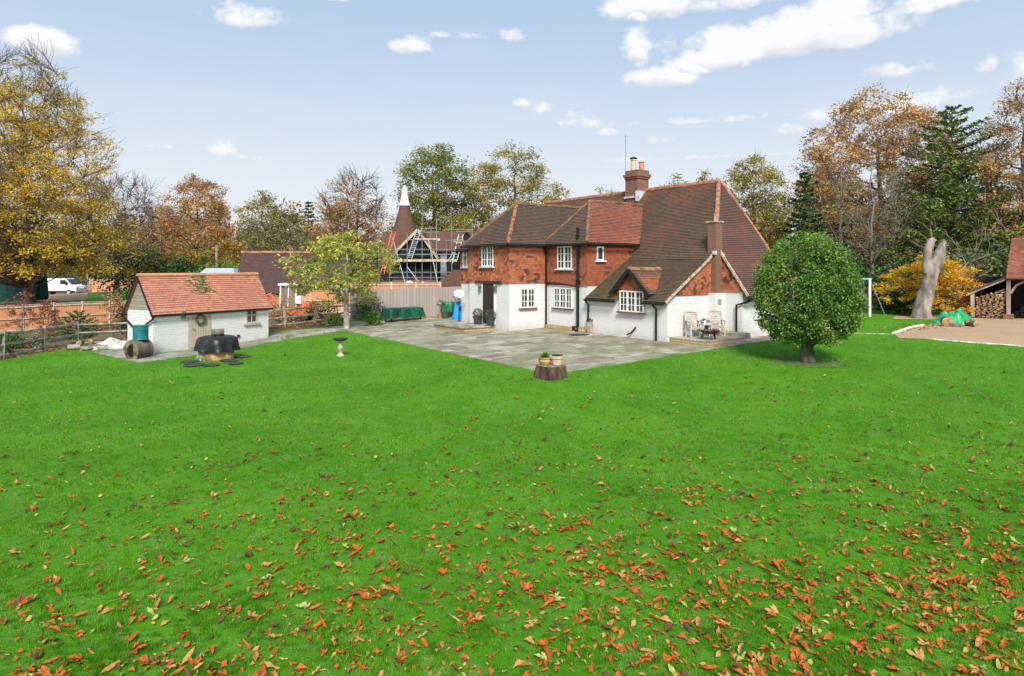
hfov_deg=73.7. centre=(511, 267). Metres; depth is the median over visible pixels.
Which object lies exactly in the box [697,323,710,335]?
side table
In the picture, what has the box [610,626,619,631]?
fallen leaf
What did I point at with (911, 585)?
fallen leaf
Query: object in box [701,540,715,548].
fallen leaf
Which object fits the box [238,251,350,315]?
tiled barn
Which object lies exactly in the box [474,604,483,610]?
fallen leaf
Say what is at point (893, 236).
bare tree
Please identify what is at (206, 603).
fallen leaf
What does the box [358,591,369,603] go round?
fallen leaf
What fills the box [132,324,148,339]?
barrel
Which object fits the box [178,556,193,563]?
fallen leaf
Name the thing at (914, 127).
oak tree
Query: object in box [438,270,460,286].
outhouse
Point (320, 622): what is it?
fallen leaf
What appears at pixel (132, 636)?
fallen leaf
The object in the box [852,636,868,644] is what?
fallen leaf
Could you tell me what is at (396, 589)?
fallen leaf
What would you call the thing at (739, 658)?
fallen leaf
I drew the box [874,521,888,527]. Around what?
fallen leaf
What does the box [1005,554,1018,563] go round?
fallen leaf
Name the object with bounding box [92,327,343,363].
path
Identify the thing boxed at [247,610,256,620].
fallen leaf
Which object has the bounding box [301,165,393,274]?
oak tree
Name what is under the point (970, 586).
fallen leaf
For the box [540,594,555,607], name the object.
fallen leaf
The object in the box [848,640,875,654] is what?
fallen leaf
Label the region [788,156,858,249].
oak tree
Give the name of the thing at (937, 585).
fallen leaf
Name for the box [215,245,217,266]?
utility pole
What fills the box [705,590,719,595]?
fallen leaf
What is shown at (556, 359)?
plant pot
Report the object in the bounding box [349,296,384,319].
garden shrub
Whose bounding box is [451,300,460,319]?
blue tarpaulin
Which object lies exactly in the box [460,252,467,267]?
window
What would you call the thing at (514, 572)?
fallen leaf
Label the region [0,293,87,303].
driveway
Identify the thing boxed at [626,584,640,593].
fallen leaf
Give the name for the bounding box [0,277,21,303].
screen panel
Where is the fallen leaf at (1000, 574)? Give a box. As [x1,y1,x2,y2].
[988,571,1010,578]
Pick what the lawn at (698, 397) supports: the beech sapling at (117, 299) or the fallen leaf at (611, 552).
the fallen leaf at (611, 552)
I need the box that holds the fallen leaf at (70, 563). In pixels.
[62,562,81,565]
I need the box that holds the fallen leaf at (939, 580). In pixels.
[934,578,945,584]
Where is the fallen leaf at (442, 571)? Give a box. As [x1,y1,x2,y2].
[437,567,449,577]
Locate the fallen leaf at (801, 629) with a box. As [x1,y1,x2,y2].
[795,626,809,632]
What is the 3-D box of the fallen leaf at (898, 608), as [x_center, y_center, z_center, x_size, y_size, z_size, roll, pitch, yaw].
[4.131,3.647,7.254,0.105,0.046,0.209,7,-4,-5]
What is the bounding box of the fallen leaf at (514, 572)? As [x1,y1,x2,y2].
[508,569,519,579]
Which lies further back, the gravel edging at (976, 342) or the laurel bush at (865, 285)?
the laurel bush at (865, 285)
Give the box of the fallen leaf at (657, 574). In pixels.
[648,570,663,579]
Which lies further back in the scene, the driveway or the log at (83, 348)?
the driveway
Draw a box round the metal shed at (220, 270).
[200,268,238,272]
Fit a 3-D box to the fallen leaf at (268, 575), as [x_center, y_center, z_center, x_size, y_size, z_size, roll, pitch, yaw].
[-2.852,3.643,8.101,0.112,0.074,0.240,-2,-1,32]
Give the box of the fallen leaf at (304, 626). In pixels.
[299,623,308,630]
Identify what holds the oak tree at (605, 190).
on the ground at (103, 336)
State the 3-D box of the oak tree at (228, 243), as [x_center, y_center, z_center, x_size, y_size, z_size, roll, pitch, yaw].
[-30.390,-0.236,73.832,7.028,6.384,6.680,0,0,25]
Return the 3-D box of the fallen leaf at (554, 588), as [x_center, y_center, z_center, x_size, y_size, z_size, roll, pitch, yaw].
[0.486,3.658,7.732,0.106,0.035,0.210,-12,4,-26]
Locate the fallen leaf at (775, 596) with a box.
[768,592,783,599]
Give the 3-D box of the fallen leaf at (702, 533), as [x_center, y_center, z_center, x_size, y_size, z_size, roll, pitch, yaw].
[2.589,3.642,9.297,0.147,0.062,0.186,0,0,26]
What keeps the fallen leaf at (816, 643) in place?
on the lawn at (698, 397)
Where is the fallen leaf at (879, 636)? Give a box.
[876,632,882,641]
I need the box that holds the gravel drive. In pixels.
[893,315,1023,344]
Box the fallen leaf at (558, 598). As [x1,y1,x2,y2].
[555,592,564,600]
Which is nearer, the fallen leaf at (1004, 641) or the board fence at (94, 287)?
the fallen leaf at (1004, 641)
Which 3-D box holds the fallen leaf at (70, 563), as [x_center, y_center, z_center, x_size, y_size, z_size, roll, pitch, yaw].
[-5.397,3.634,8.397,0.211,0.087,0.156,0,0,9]
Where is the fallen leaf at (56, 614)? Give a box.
[50,612,71,617]
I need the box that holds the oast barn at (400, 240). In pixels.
[368,229,477,282]
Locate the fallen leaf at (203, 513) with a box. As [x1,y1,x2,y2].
[196,509,208,517]
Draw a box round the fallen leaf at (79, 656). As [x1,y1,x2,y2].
[69,654,88,661]
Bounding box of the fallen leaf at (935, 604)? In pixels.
[933,600,940,609]
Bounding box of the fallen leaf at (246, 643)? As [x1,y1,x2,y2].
[242,638,250,648]
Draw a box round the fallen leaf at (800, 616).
[794,611,805,626]
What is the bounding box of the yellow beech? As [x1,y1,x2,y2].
[0,34,147,303]
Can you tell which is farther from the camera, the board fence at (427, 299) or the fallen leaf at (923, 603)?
the board fence at (427, 299)
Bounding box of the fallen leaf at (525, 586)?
[520,580,531,594]
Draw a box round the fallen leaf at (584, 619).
[578,617,592,622]
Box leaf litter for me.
[0,319,946,363]
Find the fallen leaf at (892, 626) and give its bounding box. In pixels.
[885,623,897,629]
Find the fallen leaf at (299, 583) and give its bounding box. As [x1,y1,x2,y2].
[295,580,313,585]
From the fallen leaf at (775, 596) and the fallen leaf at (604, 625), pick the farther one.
the fallen leaf at (775, 596)
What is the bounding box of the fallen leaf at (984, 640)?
[962,633,991,644]
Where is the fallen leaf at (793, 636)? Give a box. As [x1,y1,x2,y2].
[778,629,800,644]
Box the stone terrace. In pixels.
[669,331,750,346]
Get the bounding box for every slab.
[180,360,199,362]
[183,363,204,366]
[202,363,218,366]
[220,359,238,361]
[228,362,242,364]
[235,355,251,357]
[279,334,311,338]
[293,331,324,334]
[307,329,337,331]
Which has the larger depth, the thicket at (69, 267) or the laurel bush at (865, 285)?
the thicket at (69, 267)
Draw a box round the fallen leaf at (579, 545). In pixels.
[573,541,583,548]
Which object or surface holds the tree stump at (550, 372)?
on the lawn at (698, 397)
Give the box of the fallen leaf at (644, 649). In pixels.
[637,648,650,650]
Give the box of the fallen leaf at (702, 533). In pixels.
[697,531,708,539]
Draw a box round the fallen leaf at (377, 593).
[367,589,381,598]
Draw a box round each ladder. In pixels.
[380,231,395,273]
[408,229,421,258]
[452,234,463,259]
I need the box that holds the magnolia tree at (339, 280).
[272,228,403,328]
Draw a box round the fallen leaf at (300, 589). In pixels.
[291,586,313,591]
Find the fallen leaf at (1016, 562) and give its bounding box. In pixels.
[1013,560,1023,563]
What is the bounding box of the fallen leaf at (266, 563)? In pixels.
[262,561,271,570]
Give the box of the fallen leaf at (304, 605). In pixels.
[296,601,310,611]
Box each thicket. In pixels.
[0,246,75,277]
[36,241,108,278]
[48,248,142,290]
[82,258,139,281]
[87,238,190,297]
[125,241,174,280]
[149,253,222,272]
[181,243,228,267]
[188,258,239,272]
[758,230,794,250]
[790,247,861,280]
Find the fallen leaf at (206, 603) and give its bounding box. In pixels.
[199,600,209,606]
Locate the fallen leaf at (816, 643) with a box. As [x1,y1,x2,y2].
[810,639,821,645]
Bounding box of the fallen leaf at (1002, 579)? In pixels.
[994,576,1009,584]
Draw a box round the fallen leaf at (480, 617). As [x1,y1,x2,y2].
[469,612,485,623]
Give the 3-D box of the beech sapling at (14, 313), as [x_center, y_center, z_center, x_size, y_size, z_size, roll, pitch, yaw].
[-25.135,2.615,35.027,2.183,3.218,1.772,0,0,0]
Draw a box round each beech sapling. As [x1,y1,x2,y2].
[0,288,46,345]
[36,299,64,341]
[99,290,127,337]
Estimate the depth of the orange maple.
42.03 m
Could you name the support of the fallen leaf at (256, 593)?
on the lawn at (698, 397)
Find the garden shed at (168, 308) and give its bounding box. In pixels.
[120,272,272,352]
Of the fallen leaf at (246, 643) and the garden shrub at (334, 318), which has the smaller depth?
the fallen leaf at (246, 643)
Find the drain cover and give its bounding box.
[569,333,588,335]
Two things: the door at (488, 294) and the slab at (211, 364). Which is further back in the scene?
the door at (488, 294)
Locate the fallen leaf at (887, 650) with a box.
[879,648,893,654]
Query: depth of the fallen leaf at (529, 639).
6.70 m
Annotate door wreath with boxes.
[195,314,206,324]
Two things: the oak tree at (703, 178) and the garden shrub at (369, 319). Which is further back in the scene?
the oak tree at (703, 178)
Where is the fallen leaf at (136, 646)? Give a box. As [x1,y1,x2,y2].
[120,639,146,653]
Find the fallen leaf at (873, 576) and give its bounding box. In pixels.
[862,574,879,579]
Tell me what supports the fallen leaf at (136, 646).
on the lawn at (698, 397)
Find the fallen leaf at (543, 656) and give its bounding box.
[534,652,546,659]
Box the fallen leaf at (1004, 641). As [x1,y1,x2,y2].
[999,638,1006,646]
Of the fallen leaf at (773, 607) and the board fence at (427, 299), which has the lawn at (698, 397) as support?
the fallen leaf at (773, 607)
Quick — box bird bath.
[333,337,347,356]
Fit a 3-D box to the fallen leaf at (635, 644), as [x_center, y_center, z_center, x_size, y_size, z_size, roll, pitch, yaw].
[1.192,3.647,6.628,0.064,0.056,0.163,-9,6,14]
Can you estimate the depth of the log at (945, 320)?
34.48 m
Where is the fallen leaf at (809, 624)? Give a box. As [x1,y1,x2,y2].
[806,622,824,628]
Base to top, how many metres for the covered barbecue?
1.052 m
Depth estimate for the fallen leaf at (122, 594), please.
7.60 m
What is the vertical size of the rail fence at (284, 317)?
1.643 m
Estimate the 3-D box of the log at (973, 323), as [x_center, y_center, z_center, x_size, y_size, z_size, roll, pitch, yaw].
[23.238,2.839,34.533,0.314,0.334,0.567,0,0,-11]
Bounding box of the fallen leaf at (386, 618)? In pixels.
[376,613,391,621]
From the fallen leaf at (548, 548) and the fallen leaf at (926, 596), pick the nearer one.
the fallen leaf at (926, 596)
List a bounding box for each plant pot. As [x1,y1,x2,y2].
[437,300,443,317]
[441,310,448,318]
[472,308,482,324]
[485,309,495,325]
[538,351,550,364]
[550,354,563,364]
[586,318,592,332]
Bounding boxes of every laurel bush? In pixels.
[813,256,877,286]
[854,275,900,306]
[862,259,922,310]
[867,288,917,313]
[908,251,970,310]
[915,246,1007,310]
[952,243,1008,294]
[956,233,1021,274]
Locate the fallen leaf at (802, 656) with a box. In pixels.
[795,649,805,661]
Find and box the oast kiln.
[392,185,415,232]
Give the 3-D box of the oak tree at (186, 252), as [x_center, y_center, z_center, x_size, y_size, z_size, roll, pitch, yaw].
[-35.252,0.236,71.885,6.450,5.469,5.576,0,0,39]
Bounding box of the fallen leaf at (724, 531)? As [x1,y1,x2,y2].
[721,528,730,538]
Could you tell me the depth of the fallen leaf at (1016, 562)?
8.42 m
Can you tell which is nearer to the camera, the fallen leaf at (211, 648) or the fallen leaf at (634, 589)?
the fallen leaf at (211, 648)
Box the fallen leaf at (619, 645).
[611,643,627,658]
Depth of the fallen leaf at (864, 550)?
8.76 m
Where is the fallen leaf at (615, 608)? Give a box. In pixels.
[607,606,619,613]
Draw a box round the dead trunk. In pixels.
[910,237,947,318]
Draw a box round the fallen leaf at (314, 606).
[307,602,322,609]
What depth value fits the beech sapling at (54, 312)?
36.94 m
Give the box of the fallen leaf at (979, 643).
[974,636,982,647]
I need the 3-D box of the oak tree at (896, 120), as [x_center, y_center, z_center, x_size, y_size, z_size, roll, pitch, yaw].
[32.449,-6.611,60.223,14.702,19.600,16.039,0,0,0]
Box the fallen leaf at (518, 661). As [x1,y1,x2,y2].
[513,659,523,667]
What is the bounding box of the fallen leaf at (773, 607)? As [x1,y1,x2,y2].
[765,604,787,617]
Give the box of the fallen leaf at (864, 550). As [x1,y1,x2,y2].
[858,548,872,554]
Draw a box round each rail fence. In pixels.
[0,321,127,359]
[268,304,352,326]
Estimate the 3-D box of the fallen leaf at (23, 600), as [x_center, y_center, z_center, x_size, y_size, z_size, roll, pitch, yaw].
[-5.360,3.648,7.443,0.140,0.046,0.277,2,11,34]
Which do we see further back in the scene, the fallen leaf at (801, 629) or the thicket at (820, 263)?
the thicket at (820, 263)
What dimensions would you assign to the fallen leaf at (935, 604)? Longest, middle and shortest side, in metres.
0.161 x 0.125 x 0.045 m
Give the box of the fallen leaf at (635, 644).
[632,639,637,648]
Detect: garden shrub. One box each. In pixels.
[0,333,26,353]
[7,330,58,347]
[268,292,311,322]
[297,298,342,322]
[322,312,343,325]
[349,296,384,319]
[356,310,385,325]
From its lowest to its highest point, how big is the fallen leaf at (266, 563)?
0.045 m
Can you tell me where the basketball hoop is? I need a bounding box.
[453,290,463,301]
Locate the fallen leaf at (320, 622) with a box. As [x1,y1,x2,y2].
[310,619,325,628]
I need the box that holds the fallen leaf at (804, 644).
[799,640,807,651]
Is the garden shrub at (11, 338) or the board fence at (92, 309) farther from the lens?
the board fence at (92, 309)
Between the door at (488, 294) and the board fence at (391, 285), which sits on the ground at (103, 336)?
the board fence at (391, 285)
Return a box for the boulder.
[196,352,203,360]
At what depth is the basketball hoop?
36.56 m
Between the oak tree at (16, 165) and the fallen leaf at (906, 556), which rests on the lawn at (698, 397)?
the fallen leaf at (906, 556)
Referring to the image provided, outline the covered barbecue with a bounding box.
[193,334,239,360]
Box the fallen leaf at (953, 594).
[942,590,962,598]
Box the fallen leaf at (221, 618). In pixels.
[217,612,224,622]
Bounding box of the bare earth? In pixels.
[766,356,849,366]
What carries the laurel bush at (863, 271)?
on the ground at (103, 336)
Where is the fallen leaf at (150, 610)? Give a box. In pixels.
[147,606,153,614]
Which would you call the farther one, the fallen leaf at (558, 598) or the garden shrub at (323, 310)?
the garden shrub at (323, 310)
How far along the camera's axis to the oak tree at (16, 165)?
58.51 m
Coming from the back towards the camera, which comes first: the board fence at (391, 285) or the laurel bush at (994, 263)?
the board fence at (391, 285)
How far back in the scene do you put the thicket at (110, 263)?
92.64 m
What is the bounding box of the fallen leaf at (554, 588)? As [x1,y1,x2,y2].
[547,585,556,592]
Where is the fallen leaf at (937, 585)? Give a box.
[931,581,946,592]
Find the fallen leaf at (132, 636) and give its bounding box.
[127,631,136,642]
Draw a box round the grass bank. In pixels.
[56,290,129,302]
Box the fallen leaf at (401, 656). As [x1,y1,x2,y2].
[398,652,406,663]
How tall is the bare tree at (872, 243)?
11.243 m
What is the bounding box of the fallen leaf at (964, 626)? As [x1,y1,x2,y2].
[956,623,966,631]
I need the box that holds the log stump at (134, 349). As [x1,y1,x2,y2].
[123,339,153,358]
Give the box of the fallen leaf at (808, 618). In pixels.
[805,614,811,623]
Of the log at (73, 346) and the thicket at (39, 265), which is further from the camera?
the thicket at (39, 265)
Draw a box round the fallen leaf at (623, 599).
[615,596,632,605]
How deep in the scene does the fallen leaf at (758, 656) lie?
6.43 m
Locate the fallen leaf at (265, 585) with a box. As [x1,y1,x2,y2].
[258,583,268,588]
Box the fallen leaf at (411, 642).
[407,640,419,646]
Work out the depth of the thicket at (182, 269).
66.19 m
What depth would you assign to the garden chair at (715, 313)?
29.02 m
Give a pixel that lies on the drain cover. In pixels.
(578, 334)
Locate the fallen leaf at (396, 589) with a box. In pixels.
[387,584,403,595]
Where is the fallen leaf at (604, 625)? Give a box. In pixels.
[601,623,618,631]
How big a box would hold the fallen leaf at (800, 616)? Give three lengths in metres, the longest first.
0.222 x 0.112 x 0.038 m
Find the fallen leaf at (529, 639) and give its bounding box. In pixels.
[523,636,534,644]
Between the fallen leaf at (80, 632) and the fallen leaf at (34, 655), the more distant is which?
the fallen leaf at (80, 632)
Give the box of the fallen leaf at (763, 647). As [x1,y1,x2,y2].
[758,645,778,650]
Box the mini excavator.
[266,283,316,321]
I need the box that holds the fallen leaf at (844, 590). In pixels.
[833,585,852,594]
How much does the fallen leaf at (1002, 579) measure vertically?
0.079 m
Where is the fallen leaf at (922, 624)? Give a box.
[917,622,927,627]
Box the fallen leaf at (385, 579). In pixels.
[382,576,391,583]
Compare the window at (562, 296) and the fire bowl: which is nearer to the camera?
the fire bowl
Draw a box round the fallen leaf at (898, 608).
[892,605,906,615]
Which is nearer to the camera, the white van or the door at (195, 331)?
the door at (195, 331)
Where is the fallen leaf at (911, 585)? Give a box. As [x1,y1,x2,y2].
[903,580,918,587]
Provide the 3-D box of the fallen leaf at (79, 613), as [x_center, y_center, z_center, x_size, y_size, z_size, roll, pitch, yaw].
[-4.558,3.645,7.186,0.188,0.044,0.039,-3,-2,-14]
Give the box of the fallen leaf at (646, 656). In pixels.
[633,653,651,660]
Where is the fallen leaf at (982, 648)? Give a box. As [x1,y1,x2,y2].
[978,645,986,654]
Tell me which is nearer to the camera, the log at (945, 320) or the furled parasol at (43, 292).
the log at (945, 320)
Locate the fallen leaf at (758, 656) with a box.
[752,651,763,664]
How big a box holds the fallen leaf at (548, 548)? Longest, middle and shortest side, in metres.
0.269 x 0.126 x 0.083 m
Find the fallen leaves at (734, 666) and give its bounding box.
[0,330,1023,675]
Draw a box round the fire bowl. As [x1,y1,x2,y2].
[699,329,719,339]
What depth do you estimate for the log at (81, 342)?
31.29 m
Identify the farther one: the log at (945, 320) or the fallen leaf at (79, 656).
the log at (945, 320)
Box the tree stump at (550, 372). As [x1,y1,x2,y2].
[533,363,567,380]
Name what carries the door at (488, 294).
in the farmhouse
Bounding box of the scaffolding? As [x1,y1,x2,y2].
[378,219,473,282]
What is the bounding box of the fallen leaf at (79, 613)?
[70,610,87,616]
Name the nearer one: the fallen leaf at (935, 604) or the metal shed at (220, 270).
the fallen leaf at (935, 604)
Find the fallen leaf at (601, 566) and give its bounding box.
[593,563,605,570]
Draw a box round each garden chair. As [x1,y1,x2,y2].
[684,311,704,337]
[708,310,725,336]
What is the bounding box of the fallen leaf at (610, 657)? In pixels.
[608,654,613,662]
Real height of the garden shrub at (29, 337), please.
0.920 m
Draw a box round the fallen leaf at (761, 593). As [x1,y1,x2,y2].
[756,590,769,600]
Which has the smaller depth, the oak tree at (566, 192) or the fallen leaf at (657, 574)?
the fallen leaf at (657, 574)
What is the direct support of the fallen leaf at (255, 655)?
on the lawn at (698, 397)
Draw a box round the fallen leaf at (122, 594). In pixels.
[111,590,129,600]
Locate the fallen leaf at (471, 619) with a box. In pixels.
[456,613,478,622]
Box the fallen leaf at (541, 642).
[535,639,556,648]
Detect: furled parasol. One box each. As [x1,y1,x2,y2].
[35,273,39,299]
[39,271,48,299]
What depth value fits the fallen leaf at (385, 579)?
7.99 m
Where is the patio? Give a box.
[326,315,813,371]
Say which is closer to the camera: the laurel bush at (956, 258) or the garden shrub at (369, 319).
the garden shrub at (369, 319)
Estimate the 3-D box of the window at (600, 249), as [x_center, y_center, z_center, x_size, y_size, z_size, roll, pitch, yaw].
[4.231,-0.626,32.573,0.661,0.735,0.140,0,0,-36]
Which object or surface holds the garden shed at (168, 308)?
on the lawn at (698, 397)
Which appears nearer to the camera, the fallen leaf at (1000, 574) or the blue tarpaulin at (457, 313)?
the fallen leaf at (1000, 574)
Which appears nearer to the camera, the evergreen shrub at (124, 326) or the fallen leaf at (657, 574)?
the fallen leaf at (657, 574)
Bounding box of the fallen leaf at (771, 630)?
[767,627,777,634]
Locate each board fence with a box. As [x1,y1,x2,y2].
[0,300,127,331]
[89,279,133,292]
[304,288,340,312]
[341,282,440,316]
[350,287,460,318]
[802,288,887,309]
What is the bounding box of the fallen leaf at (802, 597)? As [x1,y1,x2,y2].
[797,594,807,603]
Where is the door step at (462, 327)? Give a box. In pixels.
[433,322,494,332]
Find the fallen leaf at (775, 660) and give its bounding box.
[771,656,777,666]
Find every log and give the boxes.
[67,344,80,349]
[76,340,84,344]
[80,346,92,350]
[97,345,107,349]
[211,329,223,335]
[940,316,953,325]
[949,324,962,326]
[964,320,978,326]
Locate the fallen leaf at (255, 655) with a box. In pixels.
[252,650,258,660]
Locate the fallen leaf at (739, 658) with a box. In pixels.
[736,651,745,660]
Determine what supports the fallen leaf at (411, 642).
on the lawn at (698, 397)
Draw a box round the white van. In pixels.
[47,278,85,294]
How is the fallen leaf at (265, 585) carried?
on the lawn at (698, 397)
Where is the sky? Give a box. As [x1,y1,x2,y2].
[0,0,1023,267]
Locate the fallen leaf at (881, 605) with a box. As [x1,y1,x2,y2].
[876,601,886,612]
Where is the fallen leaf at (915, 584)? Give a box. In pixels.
[901,581,920,588]
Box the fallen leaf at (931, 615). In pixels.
[922,612,934,618]
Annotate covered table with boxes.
[380,307,425,321]
[440,301,459,311]
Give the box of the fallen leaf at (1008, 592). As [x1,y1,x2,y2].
[1000,587,1014,600]
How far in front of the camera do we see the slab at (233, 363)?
25.50 m
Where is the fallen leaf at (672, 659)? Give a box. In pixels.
[664,655,675,661]
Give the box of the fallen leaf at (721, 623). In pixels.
[713,618,734,626]
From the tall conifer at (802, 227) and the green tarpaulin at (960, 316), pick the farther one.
the tall conifer at (802, 227)
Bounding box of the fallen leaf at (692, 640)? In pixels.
[685,638,698,643]
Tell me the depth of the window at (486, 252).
34.87 m
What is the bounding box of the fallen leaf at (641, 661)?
[634,658,646,664]
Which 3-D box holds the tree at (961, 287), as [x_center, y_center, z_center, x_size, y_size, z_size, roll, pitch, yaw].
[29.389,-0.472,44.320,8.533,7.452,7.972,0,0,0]
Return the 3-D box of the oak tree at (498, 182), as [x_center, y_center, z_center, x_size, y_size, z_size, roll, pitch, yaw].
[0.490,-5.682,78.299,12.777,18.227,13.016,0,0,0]
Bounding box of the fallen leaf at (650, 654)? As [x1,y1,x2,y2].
[637,650,656,659]
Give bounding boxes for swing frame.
[828,278,885,316]
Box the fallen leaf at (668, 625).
[665,622,673,632]
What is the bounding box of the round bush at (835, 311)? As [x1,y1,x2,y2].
[750,228,872,363]
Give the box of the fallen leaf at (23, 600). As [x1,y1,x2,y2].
[6,592,32,610]
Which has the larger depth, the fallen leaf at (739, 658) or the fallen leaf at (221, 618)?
the fallen leaf at (221, 618)
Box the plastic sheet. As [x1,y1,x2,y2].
[93,337,127,349]
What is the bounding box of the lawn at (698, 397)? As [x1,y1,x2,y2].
[0,309,1023,675]
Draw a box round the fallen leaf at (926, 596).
[914,592,934,600]
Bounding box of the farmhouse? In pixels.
[453,134,798,341]
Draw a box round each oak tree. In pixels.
[0,105,49,276]
[149,172,238,268]
[150,246,203,272]
[199,236,249,271]
[230,190,291,254]
[230,205,316,254]
[299,202,367,275]
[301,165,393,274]
[378,141,479,231]
[439,210,481,230]
[444,173,494,230]
[461,139,567,230]
[549,182,576,198]
[595,184,618,193]
[656,173,688,185]
[696,169,714,181]
[716,150,808,248]
[787,80,984,276]
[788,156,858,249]
[809,175,867,267]
[866,104,971,259]
[943,114,1021,252]
[967,76,1023,247]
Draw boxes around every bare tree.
[67,165,165,292]
[113,197,201,271]
[797,164,880,260]
[824,162,912,274]
[851,170,933,270]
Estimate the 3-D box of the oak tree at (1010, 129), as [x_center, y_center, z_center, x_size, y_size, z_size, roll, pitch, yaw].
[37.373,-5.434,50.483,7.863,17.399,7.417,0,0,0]
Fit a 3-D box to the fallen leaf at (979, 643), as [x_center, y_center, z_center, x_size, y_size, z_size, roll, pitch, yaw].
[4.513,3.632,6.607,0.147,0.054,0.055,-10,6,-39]
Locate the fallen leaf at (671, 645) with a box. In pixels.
[665,639,677,648]
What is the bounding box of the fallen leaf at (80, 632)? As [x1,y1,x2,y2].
[66,630,84,636]
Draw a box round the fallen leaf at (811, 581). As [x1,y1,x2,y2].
[804,579,818,587]
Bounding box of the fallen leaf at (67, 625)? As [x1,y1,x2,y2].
[61,623,71,628]
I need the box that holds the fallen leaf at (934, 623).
[923,620,940,626]
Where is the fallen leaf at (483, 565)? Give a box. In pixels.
[475,563,487,568]
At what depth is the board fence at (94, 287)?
86.50 m
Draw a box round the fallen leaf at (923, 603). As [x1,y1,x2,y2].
[908,601,933,608]
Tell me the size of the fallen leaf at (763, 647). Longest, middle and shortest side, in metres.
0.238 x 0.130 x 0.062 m
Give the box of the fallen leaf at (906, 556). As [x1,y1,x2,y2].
[895,551,910,559]
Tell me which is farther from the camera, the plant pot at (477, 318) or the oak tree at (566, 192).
the oak tree at (566, 192)
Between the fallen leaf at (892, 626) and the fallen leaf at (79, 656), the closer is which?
the fallen leaf at (79, 656)
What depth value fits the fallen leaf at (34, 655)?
6.43 m
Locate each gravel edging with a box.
[847,333,892,334]
[892,324,924,333]
[929,338,1023,346]
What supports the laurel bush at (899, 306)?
on the lawn at (698, 397)
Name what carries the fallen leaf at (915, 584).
on the lawn at (698, 397)
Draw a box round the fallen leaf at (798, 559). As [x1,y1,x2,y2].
[792,556,809,565]
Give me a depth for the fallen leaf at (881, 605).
7.36 m
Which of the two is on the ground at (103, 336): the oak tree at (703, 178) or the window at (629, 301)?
the oak tree at (703, 178)
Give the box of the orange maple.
[871,254,989,314]
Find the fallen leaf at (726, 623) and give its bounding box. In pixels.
[719,619,740,629]
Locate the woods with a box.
[0,188,1019,283]
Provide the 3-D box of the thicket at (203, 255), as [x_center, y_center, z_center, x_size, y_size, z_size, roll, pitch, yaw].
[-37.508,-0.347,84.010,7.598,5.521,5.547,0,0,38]
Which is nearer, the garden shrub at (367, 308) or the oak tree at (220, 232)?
the garden shrub at (367, 308)
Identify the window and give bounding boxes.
[243,311,260,324]
[440,253,445,279]
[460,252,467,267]
[479,247,494,267]
[519,288,537,309]
[551,288,573,309]
[554,246,573,269]
[595,246,606,261]
[616,290,645,314]
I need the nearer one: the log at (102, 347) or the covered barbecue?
the covered barbecue
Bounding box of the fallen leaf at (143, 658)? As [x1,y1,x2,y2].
[136,655,156,665]
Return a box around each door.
[188,309,210,348]
[482,283,495,323]
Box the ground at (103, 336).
[0,270,970,359]
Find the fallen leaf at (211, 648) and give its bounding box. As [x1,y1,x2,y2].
[208,645,214,652]
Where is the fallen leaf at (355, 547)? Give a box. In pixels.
[352,543,362,550]
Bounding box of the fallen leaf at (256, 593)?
[252,591,273,597]
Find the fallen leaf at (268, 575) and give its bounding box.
[261,572,278,578]
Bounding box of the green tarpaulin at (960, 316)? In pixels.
[930,308,973,324]
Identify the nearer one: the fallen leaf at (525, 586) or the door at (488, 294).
the fallen leaf at (525, 586)
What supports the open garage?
on the gravel drive
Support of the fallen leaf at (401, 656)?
on the lawn at (698, 397)
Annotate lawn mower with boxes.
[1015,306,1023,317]
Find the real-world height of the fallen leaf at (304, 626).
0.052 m
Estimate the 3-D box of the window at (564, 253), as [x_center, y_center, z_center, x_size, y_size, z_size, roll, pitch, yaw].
[2.545,-0.439,33.436,0.140,1.168,1.327,0,0,-36]
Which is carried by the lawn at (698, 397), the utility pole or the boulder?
the boulder
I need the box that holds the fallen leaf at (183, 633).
[177,629,188,638]
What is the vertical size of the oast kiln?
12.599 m
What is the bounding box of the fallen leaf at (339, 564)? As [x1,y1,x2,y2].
[333,561,349,570]
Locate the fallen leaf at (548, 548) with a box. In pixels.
[539,542,553,552]
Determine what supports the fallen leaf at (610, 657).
on the lawn at (698, 397)
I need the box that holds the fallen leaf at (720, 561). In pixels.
[717,557,726,565]
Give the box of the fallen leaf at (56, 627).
[48,625,60,631]
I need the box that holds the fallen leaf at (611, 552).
[606,548,615,556]
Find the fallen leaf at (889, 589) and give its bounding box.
[884,586,896,595]
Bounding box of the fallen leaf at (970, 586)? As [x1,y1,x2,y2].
[967,580,980,589]
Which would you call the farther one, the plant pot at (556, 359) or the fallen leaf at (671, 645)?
the plant pot at (556, 359)
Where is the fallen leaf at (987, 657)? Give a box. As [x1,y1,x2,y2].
[982,656,995,659]
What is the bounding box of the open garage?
[965,238,1023,319]
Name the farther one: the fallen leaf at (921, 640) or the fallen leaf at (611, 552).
the fallen leaf at (611, 552)
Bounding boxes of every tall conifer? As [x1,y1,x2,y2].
[295,201,318,245]
[775,169,833,268]
[857,104,1023,305]
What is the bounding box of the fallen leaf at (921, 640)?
[917,636,938,646]
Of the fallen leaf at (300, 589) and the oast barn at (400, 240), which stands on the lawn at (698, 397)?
the fallen leaf at (300, 589)
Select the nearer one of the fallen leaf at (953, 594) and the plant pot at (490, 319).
the fallen leaf at (953, 594)
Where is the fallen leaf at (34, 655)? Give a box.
[30,649,42,661]
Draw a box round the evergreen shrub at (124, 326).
[110,305,127,338]

